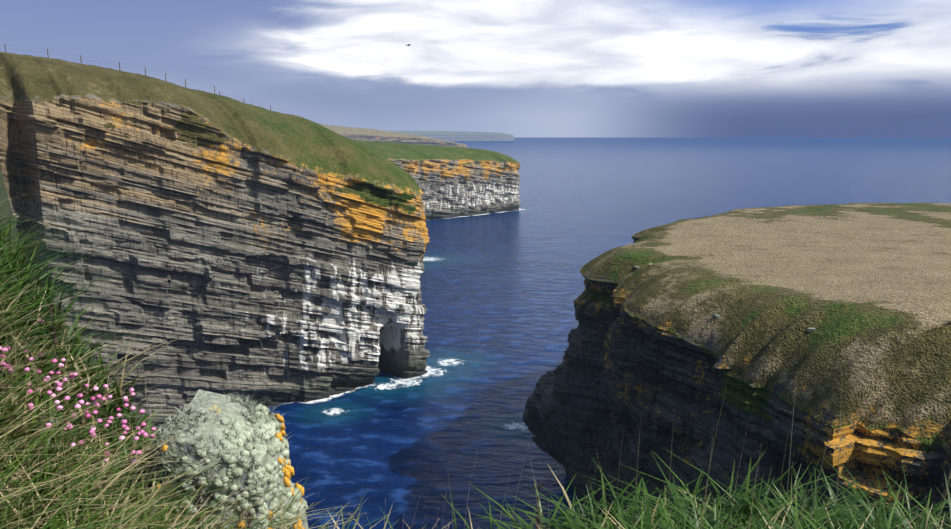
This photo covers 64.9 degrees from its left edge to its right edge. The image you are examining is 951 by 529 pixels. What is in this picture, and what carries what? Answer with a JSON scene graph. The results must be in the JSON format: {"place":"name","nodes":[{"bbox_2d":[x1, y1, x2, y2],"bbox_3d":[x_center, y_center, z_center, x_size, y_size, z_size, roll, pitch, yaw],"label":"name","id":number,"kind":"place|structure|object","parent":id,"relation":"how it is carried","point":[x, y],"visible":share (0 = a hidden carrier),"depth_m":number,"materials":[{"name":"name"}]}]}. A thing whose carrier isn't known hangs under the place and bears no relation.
{"place":"outdoors","nodes":[
{"label":"outdoors","id":0,"kind":"place"},
{"bbox_2d":[0,168,161,521],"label":"bank ground","id":1,"kind":"structure","parent":0,"point":[4,195],"depth_m":5.27,"materials":[{"name":"green plant"}]},
{"bbox_2d":[0,322,155,483],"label":"thrift flower stems","id":2,"kind":"object","parent":1,"relation":"on","point":[88,420],"visible":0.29,"depth_m":4.28,"materials":[{"name":"plant"}]},
{"bbox_2d":[1,339,156,504],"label":"thrift cushion","id":3,"kind":"object","parent":1,"relation":"on","point":[104,436],"visible":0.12,"depth_m":4.26,"materials":[{"name":"green plant"}]},
{"bbox_2d":[0,320,155,478],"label":"pink flowers","id":4,"kind":"object","parent":3,"relation":"attached to","point":[81,402],"visible":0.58,"depth_m":4.17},
{"bbox_2d":[154,389,308,528],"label":"rock","id":5,"kind":"object","parent":1,"relation":"on","point":[207,402],"visible":0.42,"depth_m":3.69,"materials":[{"name":"grey stone"}]},
{"bbox_2d":[146,394,303,528],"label":"outcrop lichen tufts","id":6,"kind":"object","parent":5,"relation":"on","point":[240,401],"visible":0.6,"depth_m":3.75,"materials":[{"name":"plant"}]},
{"bbox_2d":[148,403,307,528],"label":"lichen clumps","id":7,"kind":"object","parent":5,"relation":"on","point":[241,430],"visible":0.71,"depth_m":3.78,"materials":[{"name":"grey plant"}]},
{"bbox_2d":[156,414,304,528],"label":"orange lichen","id":8,"kind":"object","parent":5,"relation":"on","point":[288,472],"visible":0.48,"depth_m":4.13},
{"bbox_2d":[51,308,536,528],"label":"dock stalks","id":9,"kind":"object","parent":1,"relation":"on","point":[190,484],"visible":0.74,"depth_m":4.19,"materials":[{"name":"brown plant"}]},
{"bbox_2d":[0,325,932,528],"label":"grass","id":10,"kind":"object","parent":1,"relation":"on","point":[647,518],"visible":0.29,"depth_m":3.51,"materials":[{"name":"green plant"}]},
{"bbox_2d":[0,93,950,528],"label":"bank grass","id":11,"kind":"structure","parent":1,"relation":"on","point":[22,305],"depth_m":3.41,"materials":[{"name":"green plant"}]},
{"bbox_2d":[45,302,551,528],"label":"dock seed clusters","id":12,"kind":"object","parent":11,"relation":"on","point":[246,514],"visible":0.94,"depth_m":3.21,"materials":[{"name":"brown plant"}]},
{"bbox_2d":[0,221,950,528],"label":"bank seed stalks","id":13,"kind":"object","parent":1,"relation":"on","point":[452,457],"visible":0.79,"depth_m":3.01,"materials":[{"name":"beige plant"}]},
{"bbox_2d":[0,52,429,431],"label":"cliff","id":14,"kind":"structure","parent":0,"point":[277,257],"depth_m":114.52,"materials":[{"name":"grey stone"}]},
{"bbox_2d":[3,44,270,110],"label":"fence","id":15,"kind":"object","parent":14,"relation":"on","point":[138,66],"visible":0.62,"depth_m":121.98,"materials":[{"name":"brown wood"}]},
{"bbox_2d":[320,124,466,147],"bbox_3d":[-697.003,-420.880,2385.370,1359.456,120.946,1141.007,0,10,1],"label":"headland","id":16,"kind":"structure","parent":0,"point":[361,134],"depth_m":1969.32,"materials":[{"name":"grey plant"}]},
{"bbox_2d":[354,140,520,220],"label":"cliff","id":17,"kind":"structure","parent":0,"point":[451,182],"depth_m":423.91,"materials":[{"name":"grey stone"}]},
{"bbox_2d":[389,131,513,140],"bbox_3d":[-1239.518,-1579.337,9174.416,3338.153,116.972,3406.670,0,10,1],"label":"headland","id":18,"kind":"structure","parent":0,"point":[464,136],"depth_m":7838.34,"materials":[{"name":"grey plant"}]},
{"bbox_2d":[0,0,950,137],"label":"sky","id":19,"kind":"structure","parent":0,"point":[518,68],"materials":[{"name":"blue"}]},
{"bbox_2d":[268,137,950,528],"bbox_3d":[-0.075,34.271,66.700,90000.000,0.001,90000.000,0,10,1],"label":"sea","id":20,"kind":"structure","parent":0,"point":[502,291],"depth_m":215.03,"materials":[{"name":"liquid"}]},
{"bbox_2d":[268,208,565,473],"bbox_3d":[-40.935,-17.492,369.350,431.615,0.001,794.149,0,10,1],"label":"surf foam ribbons","id":21,"kind":"object","parent":20,"relation":"on","point":[424,375],"visible":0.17,"depth_m":131.34,"materials":[{"name":"white liquid"}]},
{"bbox_2d":[522,203,950,528],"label":"stack","id":22,"kind":"object","parent":20,"relation":"in","point":[657,348],"visible":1,"depth_m":69.12,"materials":[{"name":"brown stone"}]},
{"bbox_2d":[624,244,815,331],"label":"stack stones","id":23,"kind":"object","parent":22,"relation":"on","point":[718,316],"visible":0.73,"depth_m":67.84,"materials":[{"name":"grey stone"}]}
]}

